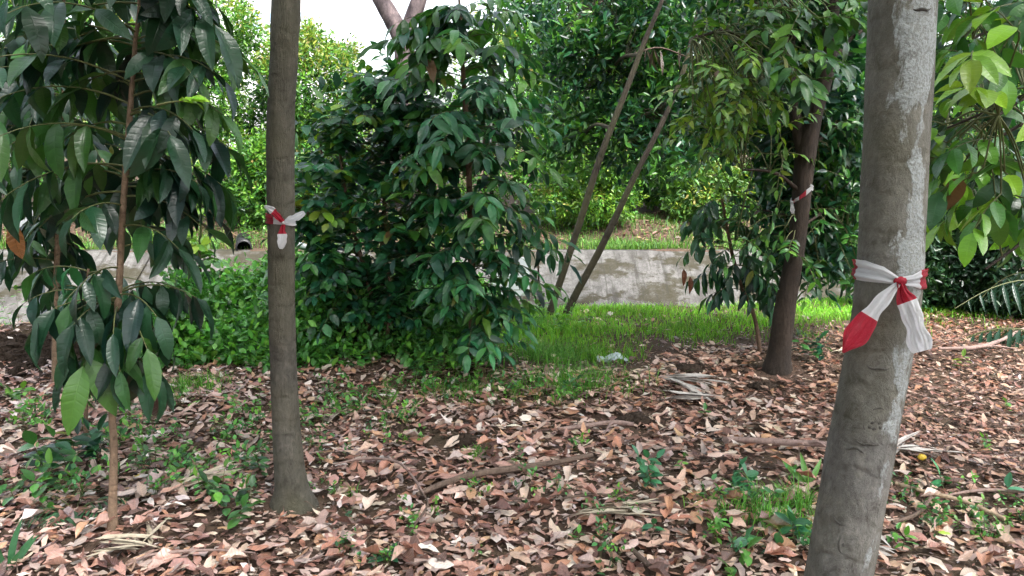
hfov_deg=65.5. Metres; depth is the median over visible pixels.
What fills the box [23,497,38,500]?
fallen leaf
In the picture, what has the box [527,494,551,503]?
fallen leaf
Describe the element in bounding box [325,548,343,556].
fallen leaf
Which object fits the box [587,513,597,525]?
fallen leaf
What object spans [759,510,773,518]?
fallen leaf
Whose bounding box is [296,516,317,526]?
fallen leaf
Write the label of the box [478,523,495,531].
fallen leaf
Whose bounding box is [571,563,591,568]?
fallen leaf
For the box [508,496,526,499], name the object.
fallen leaf
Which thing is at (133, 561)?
fallen leaf
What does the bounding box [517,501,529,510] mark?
fallen leaf
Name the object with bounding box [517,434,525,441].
fallen leaf
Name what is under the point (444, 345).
seedling
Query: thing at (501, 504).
fallen leaf
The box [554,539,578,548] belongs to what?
fallen leaf
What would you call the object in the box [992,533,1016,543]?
fallen leaf
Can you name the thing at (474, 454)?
grass tuft
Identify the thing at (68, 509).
fallen leaf
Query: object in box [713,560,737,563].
fallen leaf
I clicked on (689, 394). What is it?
dry palm leaf
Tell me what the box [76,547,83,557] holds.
fallen leaf
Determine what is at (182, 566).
fallen leaf
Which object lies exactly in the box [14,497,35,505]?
fallen leaf
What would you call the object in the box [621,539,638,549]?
fallen leaf
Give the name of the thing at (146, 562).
fallen leaf
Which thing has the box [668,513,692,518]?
fallen leaf
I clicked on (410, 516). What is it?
seedling
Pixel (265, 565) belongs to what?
fallen leaf
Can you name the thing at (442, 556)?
fallen leaf
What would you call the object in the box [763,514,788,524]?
fallen leaf
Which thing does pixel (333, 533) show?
fallen leaf
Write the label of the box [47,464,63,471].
fallen leaf
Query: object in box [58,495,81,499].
fallen leaf
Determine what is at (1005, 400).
seedling
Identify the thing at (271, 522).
fallen leaf
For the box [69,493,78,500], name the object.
fallen leaf
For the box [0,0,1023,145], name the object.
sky
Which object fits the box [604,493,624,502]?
fallen leaf
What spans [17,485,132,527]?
fallen leaves
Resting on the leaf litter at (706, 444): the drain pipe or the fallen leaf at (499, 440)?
the fallen leaf at (499, 440)
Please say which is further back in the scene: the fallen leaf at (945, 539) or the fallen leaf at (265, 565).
the fallen leaf at (945, 539)
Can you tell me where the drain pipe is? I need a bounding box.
[235,233,251,250]
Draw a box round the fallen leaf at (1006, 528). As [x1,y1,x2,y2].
[996,523,1009,535]
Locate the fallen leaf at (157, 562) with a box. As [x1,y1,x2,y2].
[143,558,166,573]
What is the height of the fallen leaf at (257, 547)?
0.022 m
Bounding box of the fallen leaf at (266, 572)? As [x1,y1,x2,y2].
[259,568,269,575]
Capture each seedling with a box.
[0,285,27,323]
[0,380,35,400]
[0,448,67,509]
[17,418,97,469]
[81,413,108,465]
[127,435,219,474]
[132,414,230,471]
[168,451,239,501]
[198,470,264,528]
[217,377,270,416]
[238,219,266,245]
[240,438,269,476]
[299,394,351,423]
[332,375,378,415]
[344,508,352,519]
[360,332,448,373]
[367,541,397,567]
[399,506,419,521]
[412,339,484,389]
[520,293,566,323]
[553,299,592,329]
[567,524,584,542]
[632,445,664,491]
[642,518,664,532]
[674,452,687,473]
[699,403,710,416]
[717,537,762,575]
[730,525,783,556]
[732,456,758,490]
[774,505,812,542]
[792,328,831,361]
[886,520,918,549]
[930,459,951,488]
[931,495,1023,539]
[952,493,1013,536]
[953,349,971,370]
[980,432,992,451]
[994,472,1023,501]
[1002,397,1011,410]
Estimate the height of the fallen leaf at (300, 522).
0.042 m
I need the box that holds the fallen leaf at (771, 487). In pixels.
[759,484,773,490]
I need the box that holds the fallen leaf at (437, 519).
[426,515,443,523]
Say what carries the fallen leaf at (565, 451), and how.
on the leaf litter at (706, 444)
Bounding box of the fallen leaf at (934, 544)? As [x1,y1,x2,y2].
[929,541,947,555]
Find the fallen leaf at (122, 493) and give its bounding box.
[117,488,136,495]
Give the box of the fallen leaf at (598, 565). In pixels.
[594,561,603,568]
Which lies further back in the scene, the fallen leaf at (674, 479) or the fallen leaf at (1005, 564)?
the fallen leaf at (674, 479)
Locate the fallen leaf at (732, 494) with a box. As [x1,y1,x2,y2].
[723,490,741,498]
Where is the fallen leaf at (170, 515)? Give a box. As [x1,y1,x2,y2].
[157,514,179,516]
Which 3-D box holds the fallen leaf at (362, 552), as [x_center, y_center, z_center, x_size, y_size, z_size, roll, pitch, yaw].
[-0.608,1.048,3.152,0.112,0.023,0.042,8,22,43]
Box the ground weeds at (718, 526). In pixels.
[4,364,1023,574]
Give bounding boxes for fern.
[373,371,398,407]
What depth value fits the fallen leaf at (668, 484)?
3.65 m
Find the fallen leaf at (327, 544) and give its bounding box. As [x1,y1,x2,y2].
[321,535,339,549]
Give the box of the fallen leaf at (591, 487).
[583,483,596,493]
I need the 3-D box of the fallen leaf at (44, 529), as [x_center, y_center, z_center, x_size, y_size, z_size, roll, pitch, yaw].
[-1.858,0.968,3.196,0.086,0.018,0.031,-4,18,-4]
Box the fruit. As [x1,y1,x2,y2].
[917,454,926,460]
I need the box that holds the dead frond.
[628,47,684,75]
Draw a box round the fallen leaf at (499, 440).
[497,437,507,442]
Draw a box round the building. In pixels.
[196,0,365,146]
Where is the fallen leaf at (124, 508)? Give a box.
[117,505,130,510]
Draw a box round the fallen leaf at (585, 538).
[579,535,591,542]
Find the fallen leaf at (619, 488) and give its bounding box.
[612,484,628,490]
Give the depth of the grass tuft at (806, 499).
3.61 m
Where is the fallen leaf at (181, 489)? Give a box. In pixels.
[171,481,187,495]
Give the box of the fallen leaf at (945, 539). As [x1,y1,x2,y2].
[936,535,953,545]
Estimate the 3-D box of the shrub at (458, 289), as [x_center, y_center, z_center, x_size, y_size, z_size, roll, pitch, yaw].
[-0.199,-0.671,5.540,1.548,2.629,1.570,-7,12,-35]
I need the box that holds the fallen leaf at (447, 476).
[437,473,458,478]
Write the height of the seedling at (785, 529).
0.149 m
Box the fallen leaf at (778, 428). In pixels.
[773,425,784,433]
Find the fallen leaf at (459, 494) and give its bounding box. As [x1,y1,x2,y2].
[454,492,469,499]
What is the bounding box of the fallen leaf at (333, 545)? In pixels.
[324,540,339,547]
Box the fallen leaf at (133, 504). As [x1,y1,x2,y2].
[127,498,138,509]
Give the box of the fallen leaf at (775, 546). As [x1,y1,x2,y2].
[764,541,790,553]
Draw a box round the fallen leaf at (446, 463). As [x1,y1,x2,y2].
[440,459,452,466]
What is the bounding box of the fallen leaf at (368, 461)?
[365,455,377,462]
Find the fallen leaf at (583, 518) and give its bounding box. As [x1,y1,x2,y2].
[577,513,601,519]
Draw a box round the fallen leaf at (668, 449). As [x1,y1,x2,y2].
[664,447,674,451]
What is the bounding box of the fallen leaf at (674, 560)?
[665,555,676,562]
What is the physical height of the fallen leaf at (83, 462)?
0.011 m
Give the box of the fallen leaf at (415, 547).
[400,540,423,554]
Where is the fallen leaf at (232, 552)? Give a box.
[220,547,246,557]
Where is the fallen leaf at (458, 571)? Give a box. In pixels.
[454,568,466,575]
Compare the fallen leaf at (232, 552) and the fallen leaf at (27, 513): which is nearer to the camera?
the fallen leaf at (232, 552)
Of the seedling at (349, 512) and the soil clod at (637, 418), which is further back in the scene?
the soil clod at (637, 418)
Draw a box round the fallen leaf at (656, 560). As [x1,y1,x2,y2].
[645,557,669,564]
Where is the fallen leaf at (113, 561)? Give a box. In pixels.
[103,555,118,565]
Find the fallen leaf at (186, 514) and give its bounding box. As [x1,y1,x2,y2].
[179,511,193,518]
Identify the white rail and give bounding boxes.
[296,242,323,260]
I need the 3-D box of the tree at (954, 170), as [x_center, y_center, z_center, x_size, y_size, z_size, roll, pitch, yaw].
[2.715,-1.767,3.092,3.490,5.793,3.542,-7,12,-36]
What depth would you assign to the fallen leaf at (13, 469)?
3.84 m
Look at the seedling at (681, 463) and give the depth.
3.85 m
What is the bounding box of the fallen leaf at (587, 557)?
[577,552,593,560]
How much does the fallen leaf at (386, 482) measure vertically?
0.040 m
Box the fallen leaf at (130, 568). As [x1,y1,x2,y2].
[125,558,135,571]
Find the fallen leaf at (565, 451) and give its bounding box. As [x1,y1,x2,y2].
[559,446,567,454]
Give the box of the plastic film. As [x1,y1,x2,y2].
[597,351,628,363]
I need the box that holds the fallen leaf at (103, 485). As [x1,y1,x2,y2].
[100,479,108,486]
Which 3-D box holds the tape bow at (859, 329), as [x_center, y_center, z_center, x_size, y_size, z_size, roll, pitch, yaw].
[1.062,0.042,2.313,0.285,0.250,0.265,0,10,0]
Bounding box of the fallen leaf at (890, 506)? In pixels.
[886,505,898,507]
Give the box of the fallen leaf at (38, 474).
[31,472,51,482]
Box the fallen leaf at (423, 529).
[418,526,432,531]
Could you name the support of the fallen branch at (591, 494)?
on the leaf litter at (706, 444)
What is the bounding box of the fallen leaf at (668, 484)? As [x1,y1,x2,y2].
[663,482,679,488]
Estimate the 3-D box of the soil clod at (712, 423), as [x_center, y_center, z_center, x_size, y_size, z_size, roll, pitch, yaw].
[1.152,0.813,4.639,0.178,0.075,0.133,0,10,0]
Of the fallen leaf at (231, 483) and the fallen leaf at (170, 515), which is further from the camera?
the fallen leaf at (231, 483)
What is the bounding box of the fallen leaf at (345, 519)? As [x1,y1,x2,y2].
[333,516,354,522]
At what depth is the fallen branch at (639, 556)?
3.06 m
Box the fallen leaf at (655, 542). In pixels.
[646,539,665,546]
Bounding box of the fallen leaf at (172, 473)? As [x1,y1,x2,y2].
[163,467,185,478]
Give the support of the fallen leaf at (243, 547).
on the leaf litter at (706, 444)
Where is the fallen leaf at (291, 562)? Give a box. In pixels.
[282,558,294,565]
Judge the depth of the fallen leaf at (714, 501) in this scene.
3.48 m
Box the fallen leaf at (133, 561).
[126,557,145,566]
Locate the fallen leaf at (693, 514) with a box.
[689,511,703,523]
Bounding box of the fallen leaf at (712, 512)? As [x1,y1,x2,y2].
[708,507,719,518]
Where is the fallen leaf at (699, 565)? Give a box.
[689,561,712,571]
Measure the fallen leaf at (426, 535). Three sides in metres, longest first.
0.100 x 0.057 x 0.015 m
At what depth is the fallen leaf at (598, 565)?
3.04 m
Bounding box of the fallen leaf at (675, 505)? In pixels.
[672,501,680,510]
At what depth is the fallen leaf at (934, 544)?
3.11 m
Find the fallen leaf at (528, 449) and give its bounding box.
[523,446,535,454]
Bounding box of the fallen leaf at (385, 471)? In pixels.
[379,467,392,474]
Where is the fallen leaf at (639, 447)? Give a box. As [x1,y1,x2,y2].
[636,441,642,453]
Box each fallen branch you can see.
[126,549,255,566]
[333,457,423,492]
[408,488,428,532]
[416,453,593,496]
[557,420,633,432]
[563,493,639,498]
[621,537,651,566]
[722,436,826,447]
[890,474,931,523]
[895,481,1005,520]
[932,488,1023,498]
[938,327,1023,349]
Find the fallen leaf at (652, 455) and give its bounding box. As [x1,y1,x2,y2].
[649,450,658,457]
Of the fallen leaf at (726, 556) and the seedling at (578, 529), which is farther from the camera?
the seedling at (578, 529)
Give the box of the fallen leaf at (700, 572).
[687,569,706,575]
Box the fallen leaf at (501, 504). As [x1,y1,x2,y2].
[488,498,511,509]
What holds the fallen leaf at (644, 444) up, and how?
on the leaf litter at (706, 444)
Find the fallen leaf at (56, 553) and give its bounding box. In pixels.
[46,547,64,559]
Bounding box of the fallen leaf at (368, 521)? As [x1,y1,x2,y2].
[356,517,376,524]
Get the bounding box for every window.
[267,12,270,22]
[301,12,304,20]
[307,12,314,22]
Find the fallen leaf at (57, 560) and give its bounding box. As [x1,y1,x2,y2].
[43,556,71,564]
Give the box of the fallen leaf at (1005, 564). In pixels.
[1000,562,1014,568]
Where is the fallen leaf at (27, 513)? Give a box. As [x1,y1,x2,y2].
[19,509,43,519]
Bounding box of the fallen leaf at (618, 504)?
[613,501,622,506]
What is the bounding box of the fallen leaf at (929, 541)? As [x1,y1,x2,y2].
[927,539,941,547]
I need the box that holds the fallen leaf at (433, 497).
[428,491,442,503]
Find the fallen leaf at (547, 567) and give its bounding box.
[541,562,555,573]
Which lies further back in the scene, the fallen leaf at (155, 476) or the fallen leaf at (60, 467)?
the fallen leaf at (60, 467)
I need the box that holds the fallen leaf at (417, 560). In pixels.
[405,558,426,563]
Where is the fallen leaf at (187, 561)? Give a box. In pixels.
[168,558,196,569]
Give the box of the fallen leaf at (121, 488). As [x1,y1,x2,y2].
[118,484,124,496]
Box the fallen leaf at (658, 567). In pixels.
[648,562,669,575]
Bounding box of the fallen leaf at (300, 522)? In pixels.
[296,519,314,531]
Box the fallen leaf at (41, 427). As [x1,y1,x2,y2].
[38,423,44,431]
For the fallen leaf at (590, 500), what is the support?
on the dry palm leaf at (608, 510)
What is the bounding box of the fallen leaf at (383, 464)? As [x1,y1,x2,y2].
[378,460,389,473]
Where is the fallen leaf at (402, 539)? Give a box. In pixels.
[399,535,409,544]
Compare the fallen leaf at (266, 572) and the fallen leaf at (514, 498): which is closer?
the fallen leaf at (266, 572)
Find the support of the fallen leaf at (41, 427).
on the leaf litter at (706, 444)
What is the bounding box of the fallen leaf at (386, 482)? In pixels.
[374,479,390,486]
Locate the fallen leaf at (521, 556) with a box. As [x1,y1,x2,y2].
[509,551,530,562]
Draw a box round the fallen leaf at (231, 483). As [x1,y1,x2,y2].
[220,475,232,485]
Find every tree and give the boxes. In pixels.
[0,0,140,179]
[266,0,318,514]
[372,0,426,207]
[489,0,686,124]
[509,0,699,316]
[562,0,814,315]
[648,0,867,375]
[648,1,759,191]
[804,0,937,575]
[926,0,1023,269]
[933,0,1023,134]
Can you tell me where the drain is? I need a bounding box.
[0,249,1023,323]
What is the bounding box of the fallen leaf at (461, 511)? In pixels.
[449,507,470,514]
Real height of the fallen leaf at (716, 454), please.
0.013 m
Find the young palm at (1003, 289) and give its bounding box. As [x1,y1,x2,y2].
[955,272,1023,347]
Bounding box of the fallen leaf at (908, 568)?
[901,562,912,573]
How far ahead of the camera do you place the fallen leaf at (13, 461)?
3.92 m
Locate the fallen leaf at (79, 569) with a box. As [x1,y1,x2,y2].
[74,558,87,575]
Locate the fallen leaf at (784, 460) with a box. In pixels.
[770,455,790,465]
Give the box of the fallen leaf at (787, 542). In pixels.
[776,536,795,547]
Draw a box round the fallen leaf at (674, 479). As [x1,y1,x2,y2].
[666,477,682,481]
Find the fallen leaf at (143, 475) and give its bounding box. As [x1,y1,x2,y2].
[134,474,147,477]
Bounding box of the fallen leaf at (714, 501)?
[702,499,717,509]
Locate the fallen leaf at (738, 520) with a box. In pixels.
[729,516,746,526]
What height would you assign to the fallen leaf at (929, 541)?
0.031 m
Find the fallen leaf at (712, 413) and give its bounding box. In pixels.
[706,412,723,415]
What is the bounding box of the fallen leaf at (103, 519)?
[91,513,115,528]
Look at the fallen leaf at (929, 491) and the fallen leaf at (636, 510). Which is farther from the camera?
the fallen leaf at (929, 491)
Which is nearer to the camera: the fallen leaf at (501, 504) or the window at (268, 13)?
the fallen leaf at (501, 504)
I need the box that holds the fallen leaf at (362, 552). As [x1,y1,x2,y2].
[351,550,366,557]
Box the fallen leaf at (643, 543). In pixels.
[638,541,658,546]
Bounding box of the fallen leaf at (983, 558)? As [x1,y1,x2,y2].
[976,551,993,565]
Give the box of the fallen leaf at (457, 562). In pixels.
[453,560,469,570]
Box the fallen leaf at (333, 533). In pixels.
[324,529,337,541]
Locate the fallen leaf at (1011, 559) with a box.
[1006,553,1014,570]
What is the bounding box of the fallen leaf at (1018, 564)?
[1014,559,1023,568]
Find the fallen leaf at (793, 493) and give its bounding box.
[783,490,795,500]
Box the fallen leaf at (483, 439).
[477,435,496,443]
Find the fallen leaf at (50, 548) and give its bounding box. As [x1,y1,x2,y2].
[44,543,58,554]
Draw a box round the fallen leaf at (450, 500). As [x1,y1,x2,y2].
[443,496,455,503]
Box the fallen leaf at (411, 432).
[406,428,419,435]
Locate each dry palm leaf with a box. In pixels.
[83,512,173,557]
[96,533,162,547]
[179,461,240,486]
[569,498,662,517]
[648,388,718,399]
[664,373,730,401]
[878,535,894,555]
[896,431,965,456]
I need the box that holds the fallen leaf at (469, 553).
[465,547,476,558]
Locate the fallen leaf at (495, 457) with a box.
[488,454,499,461]
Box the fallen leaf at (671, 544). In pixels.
[663,542,680,547]
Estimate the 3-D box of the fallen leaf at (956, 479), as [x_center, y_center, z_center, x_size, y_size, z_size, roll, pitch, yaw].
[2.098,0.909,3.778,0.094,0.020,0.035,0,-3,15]
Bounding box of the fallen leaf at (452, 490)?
[442,486,461,493]
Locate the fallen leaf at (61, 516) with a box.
[46,514,65,526]
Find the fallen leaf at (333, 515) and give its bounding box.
[325,513,339,521]
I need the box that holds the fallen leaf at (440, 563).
[427,558,453,568]
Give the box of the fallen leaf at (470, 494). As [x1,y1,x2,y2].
[466,487,476,498]
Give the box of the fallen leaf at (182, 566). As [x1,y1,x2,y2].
[166,564,187,573]
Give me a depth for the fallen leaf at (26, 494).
3.56 m
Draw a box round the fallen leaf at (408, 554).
[400,548,413,561]
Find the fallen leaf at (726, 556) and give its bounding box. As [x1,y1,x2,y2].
[721,551,734,561]
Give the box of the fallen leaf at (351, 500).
[347,495,355,503]
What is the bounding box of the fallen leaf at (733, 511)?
[725,509,747,516]
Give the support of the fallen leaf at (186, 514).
on the leaf litter at (706, 444)
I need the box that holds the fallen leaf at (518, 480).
[511,476,521,488]
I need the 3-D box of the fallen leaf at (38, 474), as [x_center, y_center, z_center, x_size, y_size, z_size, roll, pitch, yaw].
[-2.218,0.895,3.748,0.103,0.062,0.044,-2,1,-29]
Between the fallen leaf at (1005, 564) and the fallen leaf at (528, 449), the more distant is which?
the fallen leaf at (528, 449)
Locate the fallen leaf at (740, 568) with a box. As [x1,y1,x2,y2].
[734,563,744,575]
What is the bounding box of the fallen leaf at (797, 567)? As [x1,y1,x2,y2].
[781,562,804,570]
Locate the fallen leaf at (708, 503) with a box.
[702,500,714,507]
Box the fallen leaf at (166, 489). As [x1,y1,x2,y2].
[160,483,182,492]
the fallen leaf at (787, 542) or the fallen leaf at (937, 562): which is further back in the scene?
the fallen leaf at (787, 542)
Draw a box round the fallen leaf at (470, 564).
[452,560,478,570]
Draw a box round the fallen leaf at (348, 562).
[337,560,355,570]
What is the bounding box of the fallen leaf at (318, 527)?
[312,524,331,532]
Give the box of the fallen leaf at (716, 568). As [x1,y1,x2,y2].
[711,561,721,571]
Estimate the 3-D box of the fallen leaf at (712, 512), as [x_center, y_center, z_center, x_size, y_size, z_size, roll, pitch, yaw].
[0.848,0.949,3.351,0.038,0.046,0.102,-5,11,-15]
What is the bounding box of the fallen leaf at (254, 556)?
[244,553,257,561]
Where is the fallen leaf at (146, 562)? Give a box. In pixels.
[130,560,152,568]
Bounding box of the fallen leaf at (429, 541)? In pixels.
[423,540,432,547]
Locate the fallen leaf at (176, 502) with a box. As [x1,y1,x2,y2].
[164,501,184,505]
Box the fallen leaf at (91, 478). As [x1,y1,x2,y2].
[87,472,108,479]
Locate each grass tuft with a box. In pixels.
[161,364,266,398]
[335,479,359,496]
[396,366,535,407]
[449,442,491,464]
[475,350,688,409]
[489,331,622,371]
[499,305,572,337]
[674,490,728,519]
[682,471,817,537]
[743,462,818,516]
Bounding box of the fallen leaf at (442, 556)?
[433,551,446,560]
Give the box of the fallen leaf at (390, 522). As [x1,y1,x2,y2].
[381,516,395,529]
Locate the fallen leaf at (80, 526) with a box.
[75,521,88,536]
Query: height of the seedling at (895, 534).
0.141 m
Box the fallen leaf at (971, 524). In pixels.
[963,521,987,530]
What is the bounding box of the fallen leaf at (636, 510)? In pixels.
[629,508,646,512]
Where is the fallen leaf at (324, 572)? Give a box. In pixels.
[317,568,341,575]
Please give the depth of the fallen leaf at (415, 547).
3.09 m
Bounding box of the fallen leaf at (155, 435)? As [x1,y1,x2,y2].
[143,433,159,438]
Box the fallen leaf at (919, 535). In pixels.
[910,531,927,541]
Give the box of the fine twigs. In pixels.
[0,323,1023,575]
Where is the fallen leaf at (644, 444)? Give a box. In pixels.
[640,442,655,445]
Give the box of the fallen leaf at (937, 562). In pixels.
[925,556,948,572]
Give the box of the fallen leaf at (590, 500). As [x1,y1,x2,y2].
[584,497,600,507]
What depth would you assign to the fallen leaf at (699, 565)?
3.05 m
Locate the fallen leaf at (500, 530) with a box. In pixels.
[494,524,507,536]
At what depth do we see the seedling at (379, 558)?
3.09 m
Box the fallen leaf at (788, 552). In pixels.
[765,547,796,556]
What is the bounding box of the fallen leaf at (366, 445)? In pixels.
[357,441,373,451]
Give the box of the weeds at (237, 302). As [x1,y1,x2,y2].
[118,248,500,375]
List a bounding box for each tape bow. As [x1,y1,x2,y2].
[264,205,304,248]
[790,184,813,213]
[842,259,932,352]
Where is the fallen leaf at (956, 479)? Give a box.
[944,478,964,481]
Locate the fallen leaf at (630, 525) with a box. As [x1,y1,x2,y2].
[616,519,641,532]
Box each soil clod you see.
[446,432,480,447]
[614,411,655,428]
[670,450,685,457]
[676,362,703,372]
[695,420,719,429]
[746,380,778,392]
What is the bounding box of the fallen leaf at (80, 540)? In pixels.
[72,536,86,545]
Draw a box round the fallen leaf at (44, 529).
[39,526,58,531]
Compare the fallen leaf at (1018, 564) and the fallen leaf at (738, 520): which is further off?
the fallen leaf at (738, 520)
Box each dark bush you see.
[848,187,966,311]
[924,134,1020,315]
[947,121,1023,319]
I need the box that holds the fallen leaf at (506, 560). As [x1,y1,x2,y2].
[498,556,511,564]
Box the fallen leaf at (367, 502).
[362,493,376,509]
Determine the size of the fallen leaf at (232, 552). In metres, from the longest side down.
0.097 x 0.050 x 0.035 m
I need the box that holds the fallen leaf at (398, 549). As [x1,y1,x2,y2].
[391,545,404,560]
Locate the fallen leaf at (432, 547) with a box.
[418,543,439,552]
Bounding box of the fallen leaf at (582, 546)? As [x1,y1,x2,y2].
[574,543,593,551]
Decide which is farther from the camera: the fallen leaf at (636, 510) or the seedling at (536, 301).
the seedling at (536, 301)
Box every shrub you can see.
[0,0,136,198]
[0,3,58,199]
[110,0,269,217]
[221,124,313,230]
[241,16,382,220]
[258,41,487,375]
[355,0,585,373]
[402,4,548,207]
[493,55,651,213]
[529,135,649,231]
[611,70,764,210]
[653,154,760,223]
[739,48,936,203]
[933,30,1023,147]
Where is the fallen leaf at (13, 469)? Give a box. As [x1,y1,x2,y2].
[9,463,18,478]
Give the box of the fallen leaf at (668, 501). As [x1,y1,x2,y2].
[664,496,673,512]
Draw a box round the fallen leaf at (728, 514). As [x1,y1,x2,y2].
[725,512,749,515]
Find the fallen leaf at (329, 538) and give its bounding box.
[321,536,340,541]
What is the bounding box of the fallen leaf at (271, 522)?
[266,518,278,527]
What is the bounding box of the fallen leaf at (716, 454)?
[707,452,722,456]
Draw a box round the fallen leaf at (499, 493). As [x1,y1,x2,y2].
[490,489,509,500]
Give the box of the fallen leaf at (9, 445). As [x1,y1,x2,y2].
[2,442,14,450]
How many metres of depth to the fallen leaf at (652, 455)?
4.08 m
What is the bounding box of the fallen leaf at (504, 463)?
[496,461,512,465]
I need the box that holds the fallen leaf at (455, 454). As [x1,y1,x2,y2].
[446,450,464,459]
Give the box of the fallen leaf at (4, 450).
[0,444,15,452]
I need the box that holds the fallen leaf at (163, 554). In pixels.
[148,547,181,565]
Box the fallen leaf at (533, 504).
[529,499,537,507]
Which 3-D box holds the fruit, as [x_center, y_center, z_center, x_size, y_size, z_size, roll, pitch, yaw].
[2.076,0.856,4.031,0.046,0.034,0.034,0,10,0]
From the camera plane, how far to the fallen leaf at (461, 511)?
3.47 m
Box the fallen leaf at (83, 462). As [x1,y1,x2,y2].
[75,459,85,464]
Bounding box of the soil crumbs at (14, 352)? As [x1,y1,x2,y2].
[0,332,94,381]
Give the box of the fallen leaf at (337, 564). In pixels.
[331,555,347,567]
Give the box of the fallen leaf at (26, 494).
[14,491,28,502]
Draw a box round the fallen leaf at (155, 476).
[148,470,168,484]
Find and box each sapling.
[0,0,193,386]
[0,0,268,531]
[12,266,151,432]
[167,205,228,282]
[674,195,780,353]
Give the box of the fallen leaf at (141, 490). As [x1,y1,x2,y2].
[137,481,146,495]
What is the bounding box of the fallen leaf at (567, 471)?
[563,465,570,480]
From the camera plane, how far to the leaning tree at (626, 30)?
8.46 m
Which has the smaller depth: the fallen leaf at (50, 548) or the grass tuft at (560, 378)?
the fallen leaf at (50, 548)
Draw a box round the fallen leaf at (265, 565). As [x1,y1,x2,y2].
[257,559,269,568]
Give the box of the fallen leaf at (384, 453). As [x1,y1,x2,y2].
[382,447,393,456]
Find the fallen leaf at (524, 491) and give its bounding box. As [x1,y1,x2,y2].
[520,485,528,499]
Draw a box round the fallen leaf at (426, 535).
[417,531,429,541]
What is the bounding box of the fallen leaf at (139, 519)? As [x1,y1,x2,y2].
[131,515,152,523]
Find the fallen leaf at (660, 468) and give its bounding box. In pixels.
[650,464,667,473]
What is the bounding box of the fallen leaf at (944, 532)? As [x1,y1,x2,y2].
[939,531,950,534]
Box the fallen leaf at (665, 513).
[660,507,670,517]
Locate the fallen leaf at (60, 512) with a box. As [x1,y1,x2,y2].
[58,507,73,518]
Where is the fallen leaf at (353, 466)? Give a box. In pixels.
[346,461,356,474]
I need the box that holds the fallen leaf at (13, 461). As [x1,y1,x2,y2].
[7,458,16,464]
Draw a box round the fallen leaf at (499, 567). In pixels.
[495,563,511,570]
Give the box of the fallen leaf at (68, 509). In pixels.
[63,506,73,520]
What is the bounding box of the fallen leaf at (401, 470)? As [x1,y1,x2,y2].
[395,469,415,471]
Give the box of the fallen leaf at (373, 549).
[360,545,383,553]
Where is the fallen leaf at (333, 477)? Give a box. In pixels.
[329,475,338,484]
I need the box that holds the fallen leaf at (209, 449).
[204,445,215,457]
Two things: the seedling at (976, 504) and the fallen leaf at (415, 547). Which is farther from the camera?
the seedling at (976, 504)
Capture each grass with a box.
[0,211,769,249]
[0,519,38,570]
[2,294,1023,368]
[782,453,821,484]
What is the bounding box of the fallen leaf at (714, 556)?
[705,552,719,559]
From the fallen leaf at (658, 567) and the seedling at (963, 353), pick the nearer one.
the fallen leaf at (658, 567)
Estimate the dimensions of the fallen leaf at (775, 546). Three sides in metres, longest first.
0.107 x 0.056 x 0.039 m
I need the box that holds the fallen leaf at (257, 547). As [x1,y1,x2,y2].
[247,545,268,550]
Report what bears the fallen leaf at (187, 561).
on the leaf litter at (706, 444)
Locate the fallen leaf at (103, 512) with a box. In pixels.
[93,510,120,522]
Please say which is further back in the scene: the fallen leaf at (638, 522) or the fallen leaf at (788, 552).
the fallen leaf at (638, 522)
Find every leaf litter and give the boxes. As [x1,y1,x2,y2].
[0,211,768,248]
[0,302,1023,575]
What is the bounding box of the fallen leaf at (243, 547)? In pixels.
[239,543,247,550]
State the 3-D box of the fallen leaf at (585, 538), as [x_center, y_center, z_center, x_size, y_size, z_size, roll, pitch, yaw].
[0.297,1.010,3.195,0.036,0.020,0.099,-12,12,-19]
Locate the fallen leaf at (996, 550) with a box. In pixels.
[986,544,1007,555]
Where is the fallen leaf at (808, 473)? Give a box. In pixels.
[796,468,815,477]
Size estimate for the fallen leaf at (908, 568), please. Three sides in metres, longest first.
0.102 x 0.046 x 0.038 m
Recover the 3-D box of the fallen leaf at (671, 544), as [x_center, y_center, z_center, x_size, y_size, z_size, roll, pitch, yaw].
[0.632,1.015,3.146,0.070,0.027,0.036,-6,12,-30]
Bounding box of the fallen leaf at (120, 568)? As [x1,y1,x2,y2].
[112,561,125,574]
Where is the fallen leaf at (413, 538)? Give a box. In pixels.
[403,534,419,543]
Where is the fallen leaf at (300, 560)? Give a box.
[287,558,311,561]
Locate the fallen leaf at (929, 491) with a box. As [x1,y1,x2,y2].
[921,487,939,495]
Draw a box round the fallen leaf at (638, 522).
[626,516,642,532]
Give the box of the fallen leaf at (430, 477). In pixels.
[425,475,443,478]
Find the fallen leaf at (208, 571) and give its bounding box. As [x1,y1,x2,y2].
[195,565,213,575]

